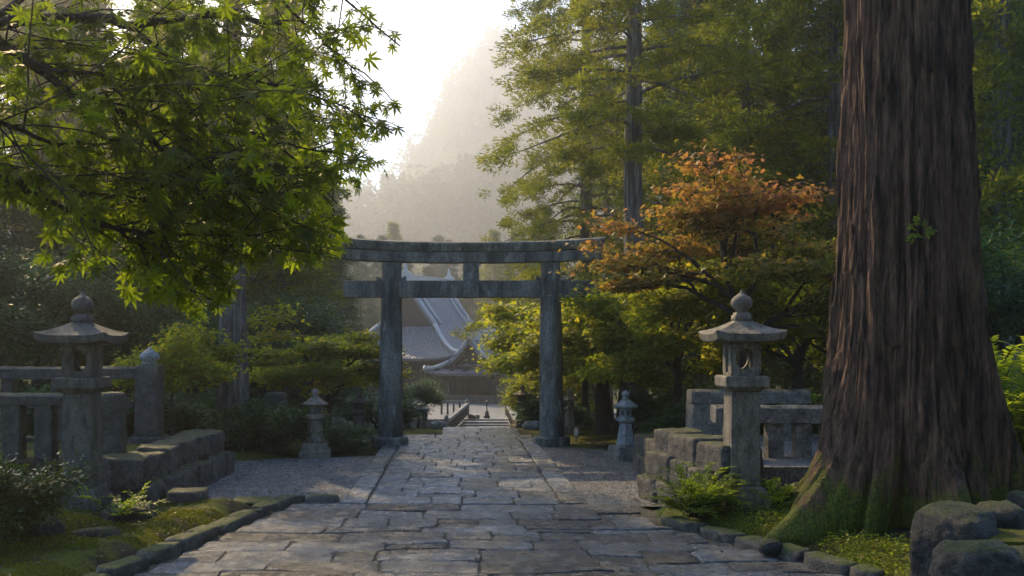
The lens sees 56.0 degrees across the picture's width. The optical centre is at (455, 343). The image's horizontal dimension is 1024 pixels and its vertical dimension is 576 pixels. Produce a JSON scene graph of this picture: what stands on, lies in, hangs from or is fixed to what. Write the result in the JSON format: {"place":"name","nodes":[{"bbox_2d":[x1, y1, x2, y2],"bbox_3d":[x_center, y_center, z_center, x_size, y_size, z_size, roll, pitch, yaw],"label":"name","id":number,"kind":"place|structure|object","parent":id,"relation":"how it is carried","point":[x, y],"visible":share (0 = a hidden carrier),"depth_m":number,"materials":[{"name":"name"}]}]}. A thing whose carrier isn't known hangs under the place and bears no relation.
{"place":"outdoors","nodes":[
{"label":"outdoors","id":0,"kind":"place"},
{"bbox_2d":[1,0,812,233],"label":"sky","id":1,"kind":"structure","parent":0,"point":[436,33],"materials":[{"name":"white"}]},
{"bbox_2d":[367,434,558,504],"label":"path","id":2,"kind":"structure","parent":0,"point":[474,476],"depth_m":14.66,"materials":[{"name":"stone"}]},
{"bbox_2d":[132,435,844,575],"bbox_3d":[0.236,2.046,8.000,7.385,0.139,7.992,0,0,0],"label":"path","id":3,"kind":"structure","parent":0,"point":[411,549],"depth_m":9.47,"materials":[{"name":"stone"}]},
{"bbox_2d":[757,539,782,554],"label":"boulder","id":4,"kind":"object","parent":3,"relation":"on","point":[769,546],"visible":1,"depth_m":8.98,"materials":[{"name":"stone"}]},
{"bbox_2d":[0,349,1018,575],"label":"ground","id":5,"kind":"structure","parent":0,"point":[80,563],"depth_m":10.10,"materials":[{"name":"plant"}]},
{"bbox_2d":[0,32,38,354],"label":"conifer tree","id":6,"kind":"object","parent":5,"relation":"on","point":[29,244],"visible":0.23,"depth_m":25.11,"materials":[{"name":"plant"}]},
{"bbox_2d":[0,0,88,383],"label":"conifer tree","id":7,"kind":"object","parent":5,"relation":"on","point":[3,3],"visible":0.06,"depth_m":28.56,"materials":[{"name":"plant"}]},
{"bbox_2d":[25,517,64,535],"bbox_3d":[-4.101,1.880,9.620,0.300,0.300,0.364,0,0,38],"label":"boulder","id":8,"kind":"object","parent":5,"relation":"on","point":[58,527],"visible":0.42,"depth_m":9.52,"materials":[{"name":"stone"}]},
{"bbox_2d":[0,235,95,366],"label":"broadleaf tree","id":9,"kind":"object","parent":5,"relation":"on","point":[12,327],"visible":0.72,"depth_m":19.43,"materials":[{"name":"green plant"}]},
{"bbox_2d":[0,448,99,552],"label":"glossy bush","id":10,"kind":"object","parent":5,"relation":"on","point":[24,500],"visible":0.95,"depth_m":9.08,"materials":[{"name":"green plant"}]},
{"bbox_2d":[0,383,134,435],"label":"shrub","id":11,"kind":"object","parent":5,"relation":"on","point":[30,421],"visible":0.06,"depth_m":16.75,"materials":[{"name":"green plant"}]},
{"bbox_2d":[0,442,140,490],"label":"terrace","id":12,"kind":"structure","parent":5,"relation":"on","point":[42,463],"depth_m":12.01,"materials":[{"name":"stone"}]},
{"bbox_2d":[0,392,104,458],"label":"stone fence","id":13,"kind":"object","parent":12,"relation":"on","point":[14,424],"visible":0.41,"depth_m":12.24,"materials":[{"name":"stone"}]},
{"bbox_2d":[0,366,135,441],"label":"stone fence","id":14,"kind":"object","parent":12,"relation":"on","point":[10,376],"visible":0.32,"depth_m":14.37,"materials":[{"name":"stone"}]},
{"bbox_2d":[102,392,126,454],"bbox_3d":[-4.387,1.093,12.300,0.260,0.955,0.260,0,0,0],"label":"fence post","id":15,"kind":"object","parent":12,"relation":"on","point":[114,424],"visible":0.69,"depth_m":12.17,"materials":[{"name":"stone"}]},
{"bbox_2d":[127,347,169,443],"bbox_3d":[-4.596,0.780,14.400,0.500,1.480,0.500,0,0,0],"label":"gate post","id":16,"kind":"object","parent":12,"relation":"on","point":[149,399],"visible":0.88,"depth_m":14.23,"materials":[{"name":"stone"}]},
{"bbox_2d":[0,0,150,392],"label":"conifer tree","id":17,"kind":"object","parent":5,"relation":"on","point":[27,218],"visible":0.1,"depth_m":26.22,"materials":[{"name":"plant"}]},
{"bbox_2d":[0,257,159,390],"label":"broadleaf tree","id":18,"kind":"object","parent":5,"relation":"on","point":[96,313],"visible":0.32,"depth_m":21.21,"materials":[{"name":"green plant"}]},
{"bbox_2d":[32,291,128,511],"bbox_3d":[-4.281,0.718,11.000,0.803,2.657,0.803,0,0,0],"label":"stone lantern","id":19,"kind":"object","parent":5,"relation":"on","point":[78,386],"visible":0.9,"depth_m":10.83,"materials":[{"name":"stone"}]},
{"bbox_2d":[70,526,120,536],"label":"boulder","id":20,"kind":"object","parent":5,"relation":"on","point":[104,531],"visible":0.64,"depth_m":9.59,"materials":[{"name":"stone"}]},
{"bbox_2d":[7,245,200,391],"bbox_3d":[-9.248,-0.316,24.423,6.785,4.559,4.659,0,0,42],"label":"broadleaf tree","id":21,"kind":"object","parent":5,"relation":"on","point":[110,273],"visible":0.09,"depth_m":23.16,"materials":[{"name":"green plant"}]},
{"bbox_2d":[96,555,148,575],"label":"kerb stone","id":22,"kind":"object","parent":5,"relation":"on","point":[131,565],"visible":0.89,"depth_m":8.32,"materials":[{"name":"stone"}]},
{"bbox_2d":[78,481,169,521],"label":"seedling","id":23,"kind":"object","parent":5,"relation":"on","point":[126,506],"visible":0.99,"depth_m":10.30,"materials":[{"name":"green plant"}]},
{"bbox_2d":[101,502,155,520],"bbox_3d":[-3.607,1.879,10.598,0.580,0.266,0.526,0,0,-17],"label":"boulder","id":24,"kind":"object","parent":5,"relation":"on","point":[130,517],"visible":0.51,"depth_m":10.39,"materials":[{"name":"stone"}]},
{"bbox_2d":[30,285,264,392],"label":"broadleaf tree","id":25,"kind":"object","parent":5,"relation":"on","point":[136,322],"visible":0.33,"depth_m":21.36,"materials":[{"name":"green plant"}]},
{"bbox_2d":[51,0,255,325],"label":"conifer tree","id":26,"kind":"object","parent":5,"relation":"on","point":[129,18],"visible":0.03,"depth_m":25.59,"materials":[{"name":"plant"}]},
{"bbox_2d":[136,542,180,564],"bbox_3d":[-2.798,2.009,9.005,0.232,0.236,0.585,0,-1,11],"label":"kerb stone","id":27,"kind":"object","parent":5,"relation":"on","point":[160,552],"visible":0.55,"depth_m":8.91,"materials":[{"name":"stone"}]},
{"bbox_2d":[102,429,235,503],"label":"stone wall","id":28,"kind":"structure","parent":5,"relation":"on","point":[194,458],"depth_m":12.51,"materials":[{"name":"stone"}]},
{"bbox_2d":[126,387,217,436],"bbox_3d":[-5.638,1.432,18.480,2.354,1.370,3.044,0,0,-32],"label":"shrub","id":29,"kind":"object","parent":5,"relation":"on","point":[186,413],"visible":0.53,"depth_m":17.84,"materials":[{"name":"green plant"}]},
{"bbox_2d":[164,532,202,551],"bbox_3d":[-2.698,2.010,9.518,0.247,0.249,0.453,0,-2,10],"label":"kerb stone","id":30,"kind":"object","parent":5,"relation":"on","point":[190,541],"visible":0.52,"depth_m":9.41,"materials":[{"name":"stone"}]},
{"bbox_2d":[166,487,208,503],"bbox_3d":[-3.310,1.928,11.753,0.508,0.310,0.430,0,0,-5],"label":"stone step","id":31,"kind":"object","parent":5,"relation":"on","point":[185,495],"visible":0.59,"depth_m":11.56,"materials":[{"name":"stone"}]},
{"bbox_2d":[109,318,270,435],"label":"sapling","id":32,"kind":"object","parent":5,"relation":"on","point":[184,357],"visible":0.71,"depth_m":16.34,"materials":[{"name":"plant"}]},
{"bbox_2d":[0,0,405,324],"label":"maple tree","id":33,"kind":"object","parent":5,"relation":"on","point":[170,180],"visible":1,"depth_m":3.93,"materials":[{"name":"green plant"}]},
{"bbox_2d":[164,385,256,421],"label":"shrub","id":34,"kind":"object","parent":5,"relation":"on","point":[205,397],"visible":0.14,"depth_m":20.31,"materials":[{"name":"green plant"}]},
{"bbox_2d":[208,517,241,534],"bbox_3d":[-2.515,2.018,10.420,0.249,0.223,0.549,0,1,11],"label":"kerb stone","id":35,"kind":"object","parent":5,"relation":"on","point":[225,525],"visible":0.5,"depth_m":10.33,"materials":[{"name":"stone"}]},
{"bbox_2d":[75,0,386,447],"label":"cedar tree","id":36,"kind":"object","parent":5,"relation":"on","point":[233,321],"visible":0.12,"depth_m":18.37,"materials":[{"name":"green plant"}]},
{"bbox_2d":[174,57,308,410],"bbox_3d":[-7.364,-3.270,30.162,6.006,12.733,5.711,0,0,1],"label":"conifer tree","id":37,"kind":"object","parent":5,"relation":"on","point":[260,390],"depth_m":29.56,"materials":[{"name":"plant"}]},
{"bbox_2d":[180,398,303,448],"bbox_3d":[-3.757,1.531,17.882,2.436,1.096,1.883,0,0,24],"label":"shrub","id":38,"kind":"object","parent":5,"relation":"on","point":[230,415],"visible":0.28,"depth_m":17.56,"materials":[{"name":"green plant"}]},
{"bbox_2d":[199,388,336,452],"bbox_3d":[-3.298,1.465,17.582,2.436,1.370,1.883,0,0,24],"label":"shrub","id":39,"kind":"object","parent":5,"relation":"on","point":[284,418],"visible":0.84,"depth_m":17.25,"materials":[{"name":"green plant"}]},
{"bbox_2d":[193,65,356,410],"bbox_3d":[-7.099,-3.151,35.758,6.742,15.032,7.091,0,0,9],"label":"conifer tree","id":40,"kind":"object","parent":5,"relation":"on","point":[255,393],"depth_m":35.61,"materials":[{"name":"plant"}]},
{"bbox_2d":[264,392,287,452],"bbox_3d":[-3.356,1.550,17.900,0.380,1.300,0.380,0,0,0],"label":"stone marker","id":41,"kind":"object","parent":5,"relation":"on","point":[272,398],"visible":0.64,"depth_m":17.72,"materials":[{"name":"stone"}]},
{"bbox_2d":[183,281,369,405],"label":"broadleaf tree","id":42,"kind":"object","parent":5,"relation":"on","point":[316,328],"visible":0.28,"depth_m":25.17,"materials":[{"name":"green plant"}]},
{"bbox_2d":[245,0,369,407],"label":"conifer tree","id":43,"kind":"object","parent":5,"relation":"on","point":[309,274],"visible":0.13,"depth_m":29.51,"materials":[{"name":"plant"}]},
{"bbox_2d":[299,388,330,458],"bbox_3d":[-2.523,1.444,17.200,0.549,1.308,0.549,0,0,-6],"label":"stone lantern","id":44,"kind":"object","parent":5,"relation":"on","point":[316,448],"visible":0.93,"depth_m":17.06,"materials":[{"name":"grey stone"}]},
{"bbox_2d":[273,129,372,426],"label":"conifer tree","id":45,"kind":"object","parent":5,"relation":"on","point":[338,264],"visible":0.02,"depth_m":43.65,"materials":[{"name":"plant"}]},
{"bbox_2d":[287,331,379,413],"bbox_3d":[-4.168,1.711,33.574,6.490,4.360,4.457,0,0,45],"label":"shrub","id":46,"kind":"object","parent":5,"relation":"on","point":[335,402],"visible":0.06,"depth_m":32.55,"materials":[{"name":"green plant"}]},
{"bbox_2d":[247,299,421,427],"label":"maple tree","id":47,"kind":"object","parent":5,"relation":"on","point":[277,368],"visible":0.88,"depth_m":19.87,"materials":[{"name":"green plant"}]},
{"bbox_2d":[302,421,376,453],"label":"shrub","id":48,"kind":"object","parent":5,"relation":"on","point":[352,439],"visible":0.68,"depth_m":17.83,"materials":[{"name":"green plant"}]},
{"bbox_2d":[305,184,377,416],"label":"conifer tree","id":49,"kind":"object","parent":5,"relation":"on","point":[355,327],"visible":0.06,"depth_m":53.59,"materials":[{"name":"plant"}]},
{"bbox_2d":[348,390,371,446],"bbox_3d":[-1.976,1.512,19.600,0.510,1.148,0.482,0,0,-29],"label":"stone lantern","id":50,"kind":"object","parent":5,"relation":"on","point":[359,401],"visible":0.56,"depth_m":19.51,"materials":[{"name":"grey stone"}]},
{"bbox_2d":[350,234,380,332],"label":"conifer tree","id":51,"kind":"object","parent":5,"relation":"on","point":[367,273],"visible":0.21,"depth_m":95.53,"materials":[{"name":"plant"}]},
{"bbox_2d":[331,388,427,427],"bbox_3d":[-2.037,1.696,24.480,2.740,1.233,2.118,0,0,16],"label":"shrub","id":52,"kind":"object","parent":5,"relation":"on","point":[370,414],"visible":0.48,"depth_m":24.23,"materials":[{"name":"green plant"}]},
{"bbox_2d":[345,263,483,399],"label":"temple hall","id":53,"kind":"structure","parent":5,"relation":"on","point":[428,326],"depth_m":75.38,"materials":[{"name":"tile"}]},
{"bbox_2d":[402,375,452,427],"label":"broadleaf tree","id":54,"kind":"object","parent":5,"relation":"on","point":[424,392],"visible":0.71,"depth_m":28.50,"materials":[{"name":"green plant"}]},
{"bbox_2d":[206,447,660,505],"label":"gravel","id":55,"kind":"structure","parent":5,"relation":"on","point":[566,474],"depth_m":14.60,"materials":[{"name":"gravel"}]},
{"bbox_2d":[0,434,909,575],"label":"fallen leaves","id":56,"kind":"object","parent":5,"relation":"on","point":[721,551],"visible":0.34,"depth_m":11.41,"materials":[{"name":"brown plant"}]},
{"bbox_2d":[339,434,586,504],"bbox_3d":[0.099,2.038,16.610,3.132,0.130,9.171,0,0,0],"label":"path edging","id":57,"kind":"object","parent":5,"relation":"on","point":[560,484],"visible":0.75,"depth_m":14.47,"materials":[{"name":"stone"}]},
{"bbox_2d":[423,318,520,403],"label":"temple porch","id":58,"kind":"object","parent":5,"relation":"on","point":[465,381],"visible":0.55,"depth_m":69.85,"materials":[{"name":"wood"}]},
{"bbox_2d":[445,366,488,393],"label":"lattice door","id":59,"kind":"structure","parent":58,"relation":"in","point":[460,367],"depth_m":69.69,"materials":[{"name":"brown wood"}]},
{"bbox_2d":[339,237,605,448],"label":"torii gate","id":60,"kind":"structure","parent":5,"relation":"on","point":[391,288],"depth_m":19.03,"materials":[{"name":"stone"}]},
{"bbox_2d":[442,427,519,434],"bbox_3d":[0.569,2.058,22.259,1.776,0.123,2.070,0,0,0],"label":"path landing","id":61,"kind":"object","parent":5,"relation":"on","point":[475,430],"visible":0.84,"depth_m":22.22,"materials":[{"name":"stone"}]},
{"bbox_2d":[460,426,508,427],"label":"bridge deck","id":62,"kind":"structure","parent":5,"relation":"on","point":[484,426],"depth_m":52.73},
{"bbox_2d":[444,399,468,426],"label":"railing","id":63,"kind":"object","parent":62,"relation":"on","point":[457,417],"visible":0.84,"depth_m":50.45,"materials":[{"name":"stone"}]},
{"bbox_2d":[473,228,505,329],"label":"conifer tree","id":64,"kind":"object","parent":5,"relation":"on","point":[498,272],"visible":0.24,"depth_m":99.66,"materials":[{"name":"plant"}]},
{"bbox_2d":[365,399,615,427],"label":"court","id":65,"kind":"object","parent":5,"relation":"on","point":[496,412],"depth_m":58.77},
{"bbox_2d":[496,203,576,396],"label":"conifer tree","id":66,"kind":"object","parent":5,"relation":"on","point":[534,264],"visible":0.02,"depth_m":61.94,"materials":[{"name":"plant"}]},
{"bbox_2d":[497,368,594,411],"bbox_3d":[2.928,1.751,29.788,3.872,2.696,3.358,0,0,-17],"label":"shrub","id":67,"kind":"object","parent":5,"relation":"on","point":[533,388],"visible":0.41,"depth_m":28.97,"materials":[{"name":"green plant"}]},
{"bbox_2d":[511,388,594,426],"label":"shrub","id":68,"kind":"object","parent":5,"relation":"on","point":[530,409],"visible":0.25,"depth_m":24.01,"materials":[{"name":"green plant"}]},
{"bbox_2d":[460,282,677,426],"bbox_3d":[3.140,0.384,24.859,5.679,3.954,4.925,0,0,29],"label":"maple tree","id":69,"kind":"object","parent":5,"relation":"on","point":[503,344],"visible":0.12,"depth_m":24.70,"materials":[{"name":"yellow plant"}]},
{"bbox_2d":[563,389,582,434],"bbox_3d":[2.639,1.618,22.300,0.476,1.135,0.476,0,0,-11],"label":"stone lantern","id":70,"kind":"object","parent":5,"relation":"on","point":[570,425],"visible":0.77,"depth_m":22.19,"materials":[{"name":"grey stone"}]},
{"bbox_2d":[449,0,708,426],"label":"cedar tree","id":71,"kind":"object","parent":5,"relation":"on","point":[539,182],"visible":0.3,"depth_m":30.40,"materials":[{"name":"green plant"}]},
{"bbox_2d":[483,289,691,434],"bbox_3d":[2.994,0.519,21.871,4.569,3.461,5.426,0,0,9],"label":"maple tree","id":72,"kind":"object","parent":5,"relation":"on","point":[526,356],"visible":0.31,"depth_m":20.70,"materials":[{"name":"green plant"}]},
{"bbox_2d":[562,63,651,417],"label":"conifer tree","id":73,"kind":"object","parent":5,"relation":"on","point":[612,389],"visible":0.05,"depth_m":49.59,"materials":[{"name":"plant"}]},
{"bbox_2d":[604,390,637,461],"bbox_3d":[2.986,1.468,16.900,0.554,1.322,0.554,0,0,-17],"label":"stone lantern","id":74,"kind":"object","parent":5,"relation":"on","point":[621,449],"visible":0.81,"depth_m":16.78,"materials":[{"name":"stone"}]},
{"bbox_2d":[476,0,776,432],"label":"cedar tree","id":75,"kind":"object","parent":5,"relation":"on","point":[632,120],"visible":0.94,"depth_m":21.77,"materials":[{"name":"green plant"}]},
{"bbox_2d":[594,0,714,390],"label":"conifer tree","id":76,"kind":"object","parent":5,"relation":"on","point":[621,182],"visible":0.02,"depth_m":43.70,"materials":[{"name":"plant"}]},
{"bbox_2d":[608,383,711,431],"bbox_3d":[4.819,1.456,21.514,3.044,1.370,2.354,0,0,-22],"label":"shrub","id":77,"kind":"object","parent":5,"relation":"on","point":[646,404],"visible":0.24,"depth_m":21.02,"materials":[{"name":"green plant"}]},
{"bbox_2d":[634,399,685,433],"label":"shrub","id":78,"kind":"object","parent":5,"relation":"on","point":[667,419],"visible":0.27,"depth_m":17.46,"materials":[{"name":"green plant"}]},
{"bbox_2d":[548,257,780,405],"bbox_3d":[4.205,0.322,19.215,4.702,3.775,5.421,0,0,7],"label":"maple tree","id":79,"kind":"object","parent":5,"relation":"on","point":[672,341],"visible":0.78,"depth_m":18.14,"materials":[{"name":"green plant"}]},
{"bbox_2d":[660,515,707,532],"bbox_3d":[2.495,2.012,10.459,0.269,0.227,0.558,0,-2,-25],"label":"kerb stone","id":80,"kind":"object","parent":5,"relation":"on","point":[681,523],"visible":0.54,"depth_m":10.35,"materials":[{"name":"stone"}]},
{"bbox_2d":[548,138,836,367],"bbox_3d":[4.621,-0.604,15.827,5.278,5.207,4.651,0,0,36],"label":"maple tree","id":81,"kind":"object","parent":5,"relation":"on","point":[720,216],"visible":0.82,"depth_m":15.37,"materials":[{"name":"orange plant"}]},
{"bbox_2d":[633,427,763,507],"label":"stone wall","id":82,"kind":"structure","parent":5,"relation":"on","point":[655,451],"depth_m":12.08,"materials":[{"name":"stone"}]},
{"bbox_2d":[643,461,755,518],"bbox_3d":[2.708,1.625,10.714,1.251,0.640,1.267,0,0,0],"label":"fern bush","id":83,"kind":"object","parent":5,"relation":"on","point":[696,499],"visible":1,"depth_m":10.65,"materials":[{"name":"green plant"}]},
{"bbox_2d":[604,0,806,403],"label":"conifer tree","id":84,"kind":"object","parent":5,"relation":"on","point":[703,381],"visible":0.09,"depth_m":33.47,"materials":[{"name":"plant"}]},
{"bbox_2d":[700,526,746,543],"bbox_3d":[2.760,2.018,9.890,0.255,0.223,0.504,0,0,-24],"label":"kerb stone","id":85,"kind":"object","parent":5,"relation":"on","point":[721,534],"visible":0.52,"depth_m":9.82,"materials":[{"name":"stone"}]},
{"bbox_2d":[646,0,826,374],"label":"conifer tree","id":86,"kind":"object","parent":5,"relation":"on","point":[743,94],"visible":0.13,"depth_m":28.38,"materials":[{"name":"plant"}]},
{"bbox_2d":[698,289,787,508],"bbox_3d":[3.302,0.706,11.100,0.801,2.684,0.801,0,0,0],"label":"stone lantern","id":87,"kind":"object","parent":5,"relation":"on","point":[745,385],"visible":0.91,"depth_m":10.93,"materials":[{"name":"stone"}]},
{"bbox_2d":[658,254,830,404],"bbox_3d":[6.311,0.203,17.777,5.163,3.595,4.478,0,0,-14],"label":"maple tree","id":88,"kind":"object","parent":5,"relation":"on","point":[763,300],"visible":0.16,"depth_m":17.11,"materials":[{"name":"green plant"}]},
{"bbox_2d":[750,475,798,506],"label":"fern plant","id":89,"kind":"object","parent":5,"relation":"on","point":[780,497],"visible":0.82,"depth_m":10.81,"materials":[{"name":"green plant"}]},
{"bbox_2d":[724,0,828,396],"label":"conifer tree","id":90,"kind":"object","parent":5,"relation":"on","point":[805,372],"visible":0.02,"depth_m":37.23,"materials":[{"name":"plant"}]},
{"bbox_2d":[760,441,817,492],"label":"terrace","id":91,"kind":"structure","parent":5,"relation":"on","point":[788,469],"depth_m":11.76,"materials":[{"name":"stone"}]},
{"bbox_2d":[686,389,817,440],"bbox_3d":[4.700,1.127,15.000,2.350,0.845,0.560,0,0,0],"label":"stone fence","id":92,"kind":"object","parent":91,"relation":"on","point":[700,402],"visible":0.39,"depth_m":14.85,"materials":[{"name":"stone"}]},
{"bbox_2d":[710,404,822,457],"bbox_3d":[4.217,1.277,12.700,1.640,0.945,0.300,0,0,0],"label":"stone fence","id":93,"kind":"object","parent":91,"relation":"on","point":[774,419],"visible":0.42,"depth_m":12.60,"materials":[{"name":"stone"}]},
{"bbox_2d":[771,543,810,561],"bbox_3d":[3.152,2.014,9.034,0.245,0.231,0.359,0,0,-22],"label":"kerb stone","id":94,"kind":"object","parent":5,"relation":"on","point":[790,552],"visible":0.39,"depth_m":8.92,"materials":[{"name":"stone"}]},
{"bbox_2d":[717,501,910,575],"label":"ground ivy","id":95,"kind":"object","parent":5,"relation":"on","point":[846,531],"visible":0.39,"depth_m":9.24,"materials":[{"name":"green plant"}]},
{"bbox_2d":[803,551,857,575],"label":"kerb stone","id":96,"kind":"object","parent":5,"relation":"on","point":[820,562],"visible":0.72,"depth_m":8.53,"materials":[{"name":"stone"}]},
{"bbox_2d":[692,0,982,396],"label":"conifer tree","id":97,"kind":"object","parent":5,"relation":"on","point":[801,66],"visible":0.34,"depth_m":25.83,"materials":[{"name":"plant"}]},
{"bbox_2d":[764,0,1023,546],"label":"giant cedar","id":98,"kind":"object","parent":5,"relation":"on","point":[915,415],"visible":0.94,"depth_m":9.55,"materials":[{"name":"brown plant"}]},
{"bbox_2d":[768,236,1023,336],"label":"maple tree","id":99,"kind":"object","parent":5,"relation":"on","point":[814,284],"visible":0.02,"depth_m":20.34,"materials":[{"name":"green plant"}]},
{"bbox_2d":[810,209,1023,388],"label":"broadleaf tree","id":100,"kind":"object","parent":5,"relation":"on","point":[1012,309],"visible":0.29,"depth_m":16.48,"materials":[{"name":"green plant"}]},
{"bbox_2d":[909,500,999,575],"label":"boulder","id":101,"kind":"object","parent":5,"relation":"on","point":[934,524],"visible":0.72,"depth_m":7.64,"materials":[{"name":"stone"}]},
{"bbox_2d":[928,539,1023,575],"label":"boulder","id":102,"kind":"object","parent":5,"relation":"on","point":[987,557],"visible":1,"depth_m":6.88,"materials":[{"name":"stone"}]},
{"bbox_2d":[971,0,1023,386],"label":"conifer tree","id":103,"kind":"object","parent":5,"relation":"on","point":[1001,76],"visible":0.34,"depth_m":19.88,"materials":[{"name":"plant"}]},
{"bbox_2d":[971,0,1023,321],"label":"conifer tree","id":104,"kind":"object","parent":5,"relation":"on","point":[985,123],"visible":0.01,"depth_m":26.61,"materials":[{"name":"plant"}]},
{"bbox_2d":[977,500,1023,528],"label":"boulder","id":105,"kind":"object","parent":5,"relation":"on","point":[1007,514],"visible":0.38,"depth_m":7.81,"materials":[{"name":"stone"}]},
{"bbox_2d":[989,334,1023,455],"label":"leafy shrub","id":106,"kind":"object","parent":5,"relation":"on","point":[1014,398],"visible":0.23,"depth_m":11.24,"materials":[{"name":"green plant"}]},
{"bbox_2d":[989,528,1023,545],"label":"raised bed","id":107,"kind":"object","parent":5,"relation":"on","point":[1010,537],"depth_m":7.46,"materials":[{"name":"plant"}]},
{"bbox_2d":[428,70,824,179],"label":"hill","id":108,"kind":"structure","parent":0,"point":[441,155],"depth_m":463.00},
{"bbox_2d":[319,23,660,328],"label":"hillside forest","id":109,"kind":"object","parent":108,"relation":"on","point":[417,201],"visible":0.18,"depth_m":350.23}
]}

